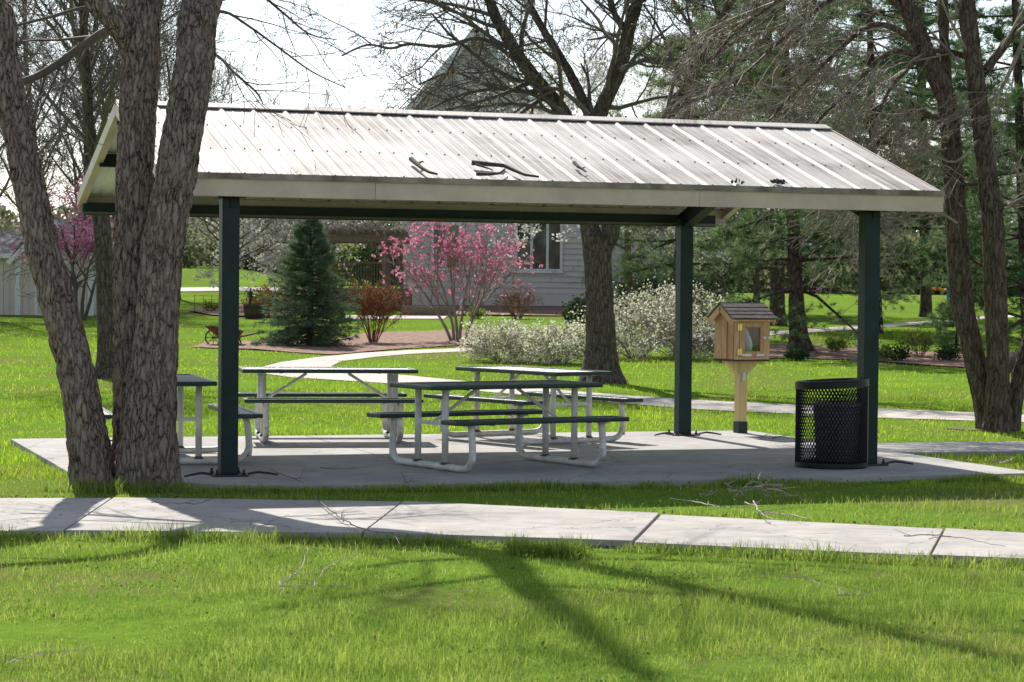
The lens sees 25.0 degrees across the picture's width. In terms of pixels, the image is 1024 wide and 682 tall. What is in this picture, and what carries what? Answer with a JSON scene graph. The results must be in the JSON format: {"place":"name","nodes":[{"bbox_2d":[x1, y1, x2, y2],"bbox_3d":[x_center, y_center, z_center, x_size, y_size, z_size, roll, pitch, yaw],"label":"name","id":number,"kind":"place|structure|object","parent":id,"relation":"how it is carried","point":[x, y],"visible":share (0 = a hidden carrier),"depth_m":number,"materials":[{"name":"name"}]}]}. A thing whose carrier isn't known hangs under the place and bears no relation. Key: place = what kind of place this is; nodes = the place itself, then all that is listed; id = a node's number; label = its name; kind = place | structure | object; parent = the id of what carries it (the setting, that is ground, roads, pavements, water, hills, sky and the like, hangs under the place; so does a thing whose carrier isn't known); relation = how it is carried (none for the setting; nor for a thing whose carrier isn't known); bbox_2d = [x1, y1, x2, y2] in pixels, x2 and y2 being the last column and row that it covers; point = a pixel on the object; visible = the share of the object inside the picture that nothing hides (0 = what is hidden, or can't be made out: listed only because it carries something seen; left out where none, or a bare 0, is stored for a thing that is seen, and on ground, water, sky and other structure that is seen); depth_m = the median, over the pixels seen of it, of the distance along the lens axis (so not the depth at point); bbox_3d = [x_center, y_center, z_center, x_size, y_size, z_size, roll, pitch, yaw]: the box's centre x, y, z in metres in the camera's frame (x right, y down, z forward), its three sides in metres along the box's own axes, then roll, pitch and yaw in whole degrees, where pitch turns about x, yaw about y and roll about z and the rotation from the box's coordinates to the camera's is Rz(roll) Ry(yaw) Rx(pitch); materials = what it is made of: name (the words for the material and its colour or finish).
{"place":"outdoors","nodes":[
{"label":"outdoors","id":0,"kind":"place"},
{"bbox_2d":[37,473,206,494],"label":"edge grass","id":1,"kind":"structure","parent":0,"point":[87,486],"depth_m":18.41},
{"bbox_2d":[180,287,299,290],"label":"driveway","id":2,"kind":"structure","parent":0,"point":[205,289],"depth_m":105.84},
{"bbox_2d":[346,315,446,318],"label":"patio","id":3,"kind":"structure","parent":0,"point":[416,317],"depth_m":75.74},
{"bbox_2d":[0,265,1023,681],"bbox_3d":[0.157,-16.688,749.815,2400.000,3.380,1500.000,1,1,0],"label":"lawn","id":4,"kind":"structure","parent":0,"point":[414,597],"depth_m":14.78,"materials":[{"name":"plant"}]},
{"bbox_2d":[0,0,78,197],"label":"bare tree","id":5,"kind":"object","parent":4,"relation":"on","point":[22,35],"visible":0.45,"depth_m":72.35,"materials":[{"name":"brown plant"}]},
{"bbox_2d":[0,217,96,315],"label":"garden shed","id":6,"kind":"structure","parent":4,"relation":"on","point":[12,302],"depth_m":75.00,"materials":[{"name":"white paint"}]},
{"bbox_2d":[8,649,101,662],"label":"fallen twig","id":7,"kind":"object","parent":4,"relation":"on","point":[46,653],"visible":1,"depth_m":9.61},
{"bbox_2d":[0,0,113,489],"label":"leaning tree","id":8,"kind":"object","parent":4,"relation":"on","point":[88,442],"visible":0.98,"depth_m":18.64,"materials":[{"name":"brown plant"}]},
{"bbox_2d":[0,168,114,320],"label":"redbud","id":9,"kind":"object","parent":4,"relation":"on","point":[87,247],"visible":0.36,"depth_m":69.88,"materials":[{"name":"plant"}]},
{"bbox_2d":[0,0,115,214],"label":"bare tree","id":10,"kind":"object","parent":4,"relation":"on","point":[45,169],"visible":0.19,"depth_m":84.19,"materials":[{"name":"brown plant"}]},
{"bbox_2d":[18,0,179,235],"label":"bare tree","id":11,"kind":"object","parent":4,"relation":"on","point":[74,163],"visible":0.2,"depth_m":77.62,"materials":[{"name":"brown plant"}]},
{"bbox_2d":[7,0,262,378],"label":"bare tree","id":12,"kind":"object","parent":4,"relation":"on","point":[103,246],"visible":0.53,"depth_m":39.85,"materials":[{"name":"brown plant"}]},
{"bbox_2d":[49,0,229,217],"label":"bare tree","id":13,"kind":"object","parent":4,"relation":"on","point":[163,53],"visible":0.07,"depth_m":87.27,"materials":[{"name":"brown plant"}]},
{"bbox_2d":[61,1,249,298],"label":"bare tree","id":14,"kind":"object","parent":4,"relation":"on","point":[169,76],"visible":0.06,"depth_m":95.88,"materials":[{"name":"brown plant"}]},
{"bbox_2d":[0,0,389,491],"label":"twin stem tree","id":15,"kind":"object","parent":4,"relation":"on","point":[152,216],"visible":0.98,"depth_m":18.82,"materials":[{"name":"brown plant"}]},
{"bbox_2d":[190,303,287,315],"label":"planting bed","id":16,"kind":"object","parent":4,"relation":"on","point":[201,310],"visible":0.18,"depth_m":79.76,"materials":[{"name":"soil"}]},
{"bbox_2d":[202,300,218,310],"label":"garden plant","id":17,"kind":"object","parent":16,"relation":"on","point":[216,307],"visible":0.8,"depth_m":79.99,"materials":[{"name":"green plant"}]},
{"bbox_2d":[186,217,320,287],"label":"blossom tree","id":18,"kind":"object","parent":16,"relation":"on","point":[277,235],"visible":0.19,"depth_m":86.37,"materials":[{"name":"white plant"}]},
{"bbox_2d":[239,281,291,316],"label":"orange twig shrub","id":19,"kind":"object","parent":16,"relation":"on","point":[267,290],"visible":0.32,"depth_m":75.11,"materials":[{"name":"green plant"}]},
{"bbox_2d":[209,47,280,240],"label":"bare tree","id":20,"kind":"object","parent":4,"relation":"on","point":[256,69],"visible":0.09,"depth_m":112.44,"materials":[{"name":"brown plant"}]},
{"bbox_2d":[243,304,264,318],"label":"barrel planter","id":21,"kind":"object","parent":4,"relation":"on","point":[252,311],"visible":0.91,"depth_m":73.17,"materials":[{"name":"brown wood"}]},
{"bbox_2d":[239,218,366,303],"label":"blossom tree","id":22,"kind":"object","parent":4,"relation":"on","point":[246,239],"visible":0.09,"depth_m":91.83,"materials":[{"name":"white plant"}]},
{"bbox_2d":[264,81,351,281],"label":"bare tree","id":23,"kind":"object","parent":4,"relation":"on","point":[303,105],"visible":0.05,"depth_m":117.28,"materials":[{"name":"brown plant"}]},
{"bbox_2d":[275,547,359,594],"bbox_3d":[-1.071,1.251,12.691,0.414,0.039,2.102,0,1,-2],"label":"fallen twig","id":24,"kind":"object","parent":4,"relation":"on","point":[281,585],"visible":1,"depth_m":12.18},
{"bbox_2d":[294,243,378,293],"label":"background shrub","id":25,"kind":"object","parent":4,"relation":"on","point":[344,251],"visible":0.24,"depth_m":95.31,"materials":[{"name":"green plant"}]},
{"bbox_2d":[193,330,523,353],"bbox_3d":[-2.913,-0.028,57.992,6.665,0.307,14.245,1,2,32],"label":"mulch bed","id":26,"kind":"object","parent":4,"relation":"on","point":[401,339],"visible":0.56,"depth_m":55.51,"materials":[{"name":"soil"}]},
{"bbox_2d":[205,325,257,344],"bbox_3d":[-6.569,-0.120,54.456,1.376,0.494,0.617,1,1,0],"label":"wheelbarrow","id":27,"kind":"object","parent":26,"relation":"on","point":[213,329],"visible":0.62,"depth_m":54.24,"materials":[{"name":"red metal"}]},
{"bbox_2d":[250,219,369,346],"bbox_3d":[-4.787,-1.372,54.606,2.911,3.668,2.855,1,1,0],"label":"spruce tree","id":28,"kind":"object","parent":26,"relation":"on","point":[308,232],"visible":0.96,"depth_m":54.29,"materials":[{"name":"plant"}]},
{"bbox_2d":[344,275,409,341],"bbox_3d":[-3.316,-0.747,56.247,1.426,1.735,1.519,1,1,24],"label":"russet shrub","id":29,"kind":"object","parent":26,"relation":"on","point":[371,300],"visible":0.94,"depth_m":56.14,"materials":[{"name":"brown plant"}]},
{"bbox_2d":[371,222,542,340],"bbox_3d":[-1.384,-1.704,57.674,4.313,3.588,3.560,1,1,0],"label":"magnolia","id":30,"kind":"object","parent":26,"relation":"on","point":[459,251],"visible":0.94,"depth_m":57.43,"materials":[{"name":"pink plant"}]},
{"bbox_2d":[296,220,429,307],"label":"pergola","id":31,"kind":"object","parent":4,"relation":"on","point":[356,235],"visible":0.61,"depth_m":81.90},
{"bbox_2d":[335,220,402,287],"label":"background shrub","id":32,"kind":"object","parent":4,"relation":"on","point":[369,249],"visible":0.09,"depth_m":97.13,"materials":[{"name":"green plant"}]},
{"bbox_2d":[330,261,411,309],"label":"deck railing","id":33,"kind":"object","parent":4,"relation":"on","point":[408,303],"visible":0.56,"depth_m":83.95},
{"bbox_2d":[402,305,453,315],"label":"timber edging","id":34,"kind":"object","parent":4,"relation":"on","point":[419,311],"visible":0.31,"depth_m":77.80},
{"bbox_2d":[466,304,488,318],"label":"garden plant","id":35,"kind":"object","parent":4,"relation":"on","point":[480,312],"visible":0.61,"depth_m":75.35,"materials":[{"name":"green plant"}]},
{"bbox_2d":[457,311,549,362],"bbox_3d":[-0.139,0.110,48.228,2.072,1.473,2.270,1,1,0],"label":"flowering shrub","id":36,"kind":"object","parent":4,"relation":"on","point":[498,345],"visible":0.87,"depth_m":47.74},
{"bbox_2d":[0,141,1019,294],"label":"woods","id":37,"kind":"object","parent":4,"relation":"on","point":[196,254],"visible":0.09,"depth_m":137.39,"materials":[{"name":"plant"}]},
{"bbox_2d":[0,519,1023,569],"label":"edge grass","id":38,"kind":"structure","parent":4,"relation":"on","point":[818,554],"depth_m":14.77,"materials":[{"name":"plant"}]},
{"bbox_2d":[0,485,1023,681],"bbox_3d":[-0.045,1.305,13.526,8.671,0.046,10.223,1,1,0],"label":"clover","id":39,"kind":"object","parent":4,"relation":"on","point":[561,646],"visible":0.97,"depth_m":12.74,"materials":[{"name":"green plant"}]},
{"bbox_2d":[488,286,544,318],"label":"bare shrub","id":40,"kind":"object","parent":4,"relation":"on","point":[513,309],"visible":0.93,"depth_m":75.78,"materials":[{"name":"brown plant"}]},
{"bbox_2d":[11,430,1023,490],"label":"concrete pad","id":41,"kind":"object","parent":4,"relation":"on","point":[632,458],"visible":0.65,"depth_m":21.45,"materials":[{"name":"concrete"}]},
{"bbox_2d":[104,374,262,463],"bbox_3d":[-3.227,0.716,21.372,1.570,0.756,1.830,0,1,-15],"label":"picnic table","id":42,"kind":"object","parent":41,"relation":"on","point":[246,415],"visible":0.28,"depth_m":20.85,"materials":[{"name":"black metal"}]},
{"bbox_2d":[238,367,422,442],"bbox_3d":[-1.946,0.662,24.301,1.830,0.756,1.570,0,1,-10],"label":"picnic table","id":43,"kind":"object","parent":41,"relation":"on","point":[390,400],"visible":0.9,"depth_m":24.04,"materials":[{"name":"black metal"}]},
{"bbox_2d":[367,380,628,472],"bbox_3d":[-0.137,0.755,20.902,1.830,0.756,1.570,0,2,-33],"label":"picnic table","id":44,"kind":"object","parent":41,"relation":"on","point":[471,425],"visible":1,"depth_m":20.71,"materials":[{"name":"grey"}]},
{"bbox_2d":[77,99,944,476],"bbox_3d":[-0.242,-0.570,22.596,7.292,3.331,5.015,0,1,-19],"label":"picnic shelter","id":45,"kind":"object","parent":41,"relation":"on","point":[679,173],"visible":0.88,"depth_m":21.38,"materials":[{"name":"green paint"}]},
{"bbox_2d":[409,157,437,174],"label":"dead branch","id":46,"kind":"object","parent":45,"relation":"on","point":[416,163],"visible":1,"depth_m":20.03,"materials":[{"name":"wood"}]},
{"bbox_2d":[471,160,538,177],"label":"dead branch","id":47,"kind":"object","parent":45,"relation":"on","point":[483,164],"visible":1,"depth_m":20.25,"materials":[{"name":"wood"}]},
{"bbox_2d":[770,178,787,184],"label":"leaf clump","id":48,"kind":"object","parent":45,"relation":"on","point":[778,181],"visible":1,"depth_m":20.95,"materials":[{"name":"brown plant"}]},
{"bbox_2d":[424,366,642,444],"bbox_3d":[0.214,0.675,24.641,1.570,0.756,1.830,0,2,-36],"label":"picnic table","id":49,"kind":"object","parent":41,"relation":"on","point":[513,402],"visible":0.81,"depth_m":24.38,"materials":[{"name":"black metal"}]},
{"bbox_2d":[706,302,776,432],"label":"little library","id":50,"kind":"structure","parent":41,"relation":"on","point":[732,320],"depth_m":26.08,"materials":[{"name":"yellow wood"}]},
{"bbox_2d":[745,327,752,350],"bbox_3d":[2.638,-0.014,26.075,0.170,0.300,0.066,1,1,13],"label":"curled paper","id":51,"kind":"object","parent":50,"relation":"in","point":[748,341],"visible":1,"depth_m":26.05,"materials":[{"name":"white paper"}]},
{"bbox_2d":[737,322,764,356],"bbox_3d":[2.692,-0.017,25.976,0.364,0.394,0.035,0,1,-26],"label":"door","id":52,"kind":"structure","parent":50,"relation":"in","point":[741,351],"depth_m":25.97,"materials":[{"name":"brown wood"}]},
{"bbox_2d":[795,378,868,468],"bbox_3d":[2.938,0.747,21.191,0.678,0.820,0.676,1,1,0],"label":"trash receptacle","id":53,"kind":"object","parent":41,"relation":"on","point":[802,387],"visible":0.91,"depth_m":20.95,"materials":[{"name":"black metal"}]},
{"bbox_2d":[812,402,861,461],"bbox_3d":[2.987,0.835,21.213,0.456,0.525,0.456,1,1,0],"label":"bin liner","id":54,"kind":"object","parent":53,"relation":"in","point":[827,428],"visible":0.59,"depth_m":21.04,"materials":[{"name":"grey plastic"}]},
{"bbox_2d":[401,305,638,314],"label":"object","id":55,"kind":"object","parent":4,"relation":"on","point":[546,310],"visible":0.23,"depth_m":84.78,"materials":[{"name":"soil"}]},
{"bbox_2d":[341,243,402,287],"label":"background shrub","id":56,"kind":"object","parent":55,"relation":"on","point":[370,253],"visible":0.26,"depth_m":94.50,"materials":[{"name":"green plant"}]},
{"bbox_2d":[611,249,672,290],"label":"bare shrub","id":57,"kind":"object","parent":55,"relation":"on","point":[639,269],"visible":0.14,"depth_m":84.71,"materials":[{"name":"brown plant"}]},
{"bbox_2d":[403,29,669,305],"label":"house","id":58,"kind":"structure","parent":4,"relation":"on","point":[564,257],"depth_m":89.90,"materials":[{"name":"grey"}]},
{"bbox_2d":[431,222,460,269],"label":"window","id":59,"kind":"structure","parent":58,"relation":"in","point":[458,225],"depth_m":89.82,"materials":[{"name":"glass"}]},
{"bbox_2d":[513,223,563,272],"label":"window","id":60,"kind":"structure","parent":58,"relation":"in","point":[549,252],"depth_m":89.84,"materials":[{"name":"glass"}]},
{"bbox_2d":[66,471,1023,493],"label":"edge grass","id":61,"kind":"structure","parent":4,"relation":"on","point":[534,486],"depth_m":18.98,"materials":[{"name":"plant"}]},
{"bbox_2d":[505,316,585,364],"bbox_3d":[0.940,0.082,47.341,2.073,1.203,1.829,0,2,-36],"label":"flowering shrub","id":62,"kind":"object","parent":4,"relation":"on","point":[569,341],"visible":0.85,"depth_m":47.00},
{"bbox_2d":[238,0,863,383],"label":"spreading tree","id":63,"kind":"object","parent":4,"relation":"on","point":[598,247],"visible":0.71,"depth_m":39.72,"materials":[{"name":"brown plant"}]},
{"bbox_2d":[556,293,616,325],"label":"evergreen shrub","id":64,"kind":"object","parent":4,"relation":"on","point":[573,303],"visible":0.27,"depth_m":68.41,"materials":[{"name":"green plant"}]},
{"bbox_2d":[474,15,781,332],"bbox_3d":[3.524,-4.658,63.670,8.845,9.149,8.138,0,1,-26],"label":"tree","id":65,"kind":"object","parent":4,"relation":"on","point":[569,102],"visible":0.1,"depth_m":64.12,"materials":[{"name":"white plant"}]},
{"bbox_2d":[568,279,708,360],"bbox_3d":[2.682,-0.256,50.337,3.027,2.224,3.042,2,2,43],"label":"flowering shrub","id":66,"kind":"object","parent":4,"relation":"on","point":[666,318],"visible":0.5,"depth_m":49.86,"materials":[{"name":"plant"}]},
{"bbox_2d":[613,266,672,318],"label":"evergreen shrub","id":67,"kind":"object","parent":4,"relation":"on","point":[636,286],"visible":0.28,"depth_m":73.11,"materials":[{"name":"green plant"}]},
{"bbox_2d":[615,278,743,355],"bbox_3d":[3.774,-0.341,51.186,3.733,2.639,3.702,1,1,0],"label":"flowering shrub","id":68,"kind":"object","parent":4,"relation":"on","point":[693,316],"visible":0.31,"depth_m":51.18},
{"bbox_2d":[651,267,741,323],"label":"evergreen shrub","id":69,"kind":"object","parent":4,"relation":"on","point":[702,281],"visible":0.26,"depth_m":72.04,"materials":[{"name":"green plant"}]},
{"bbox_2d":[600,30,803,336],"bbox_3d":[4.267,-3.987,59.979,5.155,8.168,6.322,0,2,-38],"label":"pine tree","id":70,"kind":"object","parent":4,"relation":"on","point":[644,255],"visible":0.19,"depth_m":59.38,"materials":[{"name":"green plant"}]},
{"bbox_2d":[643,0,775,299],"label":"pine tree","id":71,"kind":"object","parent":4,"relation":"on","point":[703,6],"visible":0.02,"depth_m":85.41,"materials":[{"name":"green plant"}]},
{"bbox_2d":[671,498,757,507],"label":"fallen twig","id":72,"kind":"object","parent":4,"relation":"on","point":[715,504],"visible":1,"depth_m":16.80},
{"bbox_2d":[692,320,772,362],"bbox_3d":[4.500,0.092,49.154,2.060,1.216,1.846,1,1,23],"label":"flowering shrub","id":73,"kind":"object","parent":4,"relation":"on","point":[711,347],"visible":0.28,"depth_m":49.09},
{"bbox_2d":[671,63,831,302],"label":"pine tree","id":74,"kind":"object","parent":4,"relation":"on","point":[756,284],"depth_m":83.88,"materials":[{"name":"white plant"}]},
{"bbox_2d":[724,472,803,500],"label":"fallen twig","id":75,"kind":"object","parent":4,"relation":"on","point":[759,484],"visible":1,"depth_m":18.11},
{"bbox_2d":[744,500,806,519],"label":"fallen twig","id":76,"kind":"object","parent":4,"relation":"on","point":[761,512],"visible":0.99,"depth_m":16.35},
{"bbox_2d":[686,0,880,325],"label":"pine tree","id":77,"kind":"object","parent":4,"relation":"on","point":[777,283],"visible":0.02,"depth_m":71.76,"materials":[{"name":"green plant"}]},
{"bbox_2d":[751,573,819,585],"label":"fallen twig","id":78,"kind":"object","parent":4,"relation":"on","point":[806,577],"visible":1,"depth_m":12.35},
{"bbox_2d":[770,344,985,366],"bbox_3d":[8.161,0.342,51.218,5.825,0.231,12.670,0,1,-32],"label":"pine mulch bed","id":79,"kind":"object","parent":4,"relation":"on","point":[779,351],"visible":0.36,"depth_m":51.57,"materials":[{"name":"brown wood"}]},
{"bbox_2d":[783,341,810,360],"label":"garden plant","id":80,"kind":"object","parent":79,"relation":"on","point":[799,354],"visible":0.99,"depth_m":49.76,"materials":[{"name":"green plant"}]},
{"bbox_2d":[667,0,946,353],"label":"pine tree","id":81,"kind":"object","parent":79,"relation":"on","point":[798,334],"visible":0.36,"depth_m":53.69,"materials":[{"name":"green plant"}]},
{"bbox_2d":[821,332,854,350],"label":"garden plant","id":82,"kind":"object","parent":79,"relation":"on","point":[833,343],"visible":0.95,"depth_m":53.95,"materials":[{"name":"green plant"}]},
{"bbox_2d":[879,344,898,360],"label":"garden plant","id":83,"kind":"object","parent":79,"relation":"on","point":[885,351],"visible":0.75,"depth_m":49.71,"materials":[{"name":"green plant"}]},
{"bbox_2d":[889,342,911,359],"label":"garden plant","id":84,"kind":"object","parent":79,"relation":"on","point":[901,352],"visible":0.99,"depth_m":49.83,"materials":[{"name":"green plant"}]},
{"bbox_2d":[896,323,942,355],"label":"garden plant","id":85,"kind":"object","parent":79,"relation":"on","point":[924,341],"visible":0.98,"depth_m":51.83,"materials":[{"name":"green plant"}]},
{"bbox_2d":[933,342,960,359],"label":"garden plant","id":86,"kind":"object","parent":79,"relation":"on","point":[944,353],"visible":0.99,"depth_m":49.98,"materials":[{"name":"green plant"}]},
{"bbox_2d":[755,0,1016,333],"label":"pine tree","id":87,"kind":"object","parent":4,"relation":"on","point":[923,94],"visible":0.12,"depth_m":65.46,"materials":[{"name":"green plant"}]},
{"bbox_2d":[818,0,1018,316],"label":"pine tree","id":88,"kind":"object","parent":4,"relation":"on","point":[925,308],"visible":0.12,"depth_m":81.69,"materials":[{"name":"green plant"}]},
{"bbox_2d":[913,297,985,351],"bbox_3d":[10.612,-0.287,55.209,2.313,1.954,2.545,1,1,0],"label":"young pine","id":89,"kind":"object","parent":4,"relation":"on","point":[940,323],"visible":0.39,"depth_m":54.86,"materials":[{"name":"green plant"}]},
{"bbox_2d":[876,33,1023,304],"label":"tree","id":90,"kind":"object","parent":4,"relation":"on","point":[1015,219],"visible":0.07,"depth_m":96.51,"materials":[{"name":"white plant"}]},
{"bbox_2d":[877,441,1023,456],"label":"walkway","id":91,"kind":"structure","parent":4,"relation":"on","point":[990,448],"depth_m":24.04,"materials":[{"name":"concrete"}]},
{"bbox_2d":[896,0,1023,344],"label":"pine tree","id":92,"kind":"object","parent":4,"relation":"on","point":[975,245],"visible":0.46,"depth_m":51.78,"materials":[{"name":"green plant"}]},
{"bbox_2d":[945,427,977,429],"bbox_3d":[5.761,1.068,28.079,0.947,0.006,0.618,1,1,0],"label":"bare earth strip","id":93,"kind":"object","parent":4,"relation":"on","point":[967,428],"visible":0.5,"depth_m":28.11,"materials":[{"name":"soil"}]},
{"bbox_2d":[631,0,1023,432],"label":"clump tree","id":94,"kind":"object","parent":93,"relation":"on","point":[997,401],"visible":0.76,"depth_m":27.54,"materials":[{"name":"brown plant"}]},
{"bbox_2d":[938,0,1023,334],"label":"pine tree","id":95,"kind":"object","parent":4,"relation":"on","point":[1006,11],"visible":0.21,"depth_m":61.98,"materials":[{"name":"green plant"}]},
{"bbox_2d":[1008,351,1018,372],"bbox_3d":[9.976,0.418,45.574,0.693,0.483,0.617,1,1,19],"label":"boulder","id":96,"kind":"object","parent":4,"relation":"on","point":[1013,356],"visible":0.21,"depth_m":45.34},
{"bbox_2d":[0,497,1023,565],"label":"sidewalk","id":97,"kind":"structure","parent":0,"point":[406,518],"depth_m":15.67,"materials":[{"name":"concrete"}]},
{"bbox_2d":[315,497,402,544],"bbox_3d":[-1.100,1.200,15.699,0.327,0.039,3.171,0,1,-16],"label":"fallen twig","id":98,"kind":"object","parent":97,"relation":"on","point":[354,525],"visible":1,"depth_m":15.35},
{"bbox_2d":[895,529,1004,546],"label":"fallen twig","id":99,"kind":"object","parent":97,"relation":"on","point":[944,536],"visible":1,"depth_m":14.79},
{"bbox_2d":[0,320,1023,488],"bbox_3d":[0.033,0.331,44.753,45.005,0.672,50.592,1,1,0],"label":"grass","id":100,"kind":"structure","parent":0,"point":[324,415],"depth_m":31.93,"materials":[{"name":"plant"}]},
{"bbox_2d":[0,0,1023,232],"label":"sky","id":101,"kind":"structure","parent":0,"point":[357,12],"materials":[{"name":"white"}]},
{"bbox_2d":[1,430,1023,681],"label":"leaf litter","id":102,"kind":"object","parent":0,"point":[495,542],"visible":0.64,"depth_m":16.33,"materials":[{"name":"brown plant"}]},
{"bbox_2d":[36,533,1004,564],"bbox_3d":[-1.500,1.319,15.659,15.517,0.090,3.513,1,1,6],"label":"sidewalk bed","id":103,"kind":"object","parent":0,"point":[452,542],"visible":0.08,"depth_m":15.07,"materials":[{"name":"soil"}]},
{"bbox_2d":[492,532,608,559],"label":"edge grass","id":104,"kind":"structure","parent":0,"point":[566,548],"depth_m":14.24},
{"bbox_2d":[263,346,1023,421],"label":"garden path","id":105,"kind":"structure","parent":0,"point":[326,361],"depth_m":36.68,"materials":[{"name":"concrete"}]},
{"bbox_2d":[668,315,1013,336],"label":"path","id":106,"kind":"structure","parent":0,"point":[856,327],"depth_m":70.16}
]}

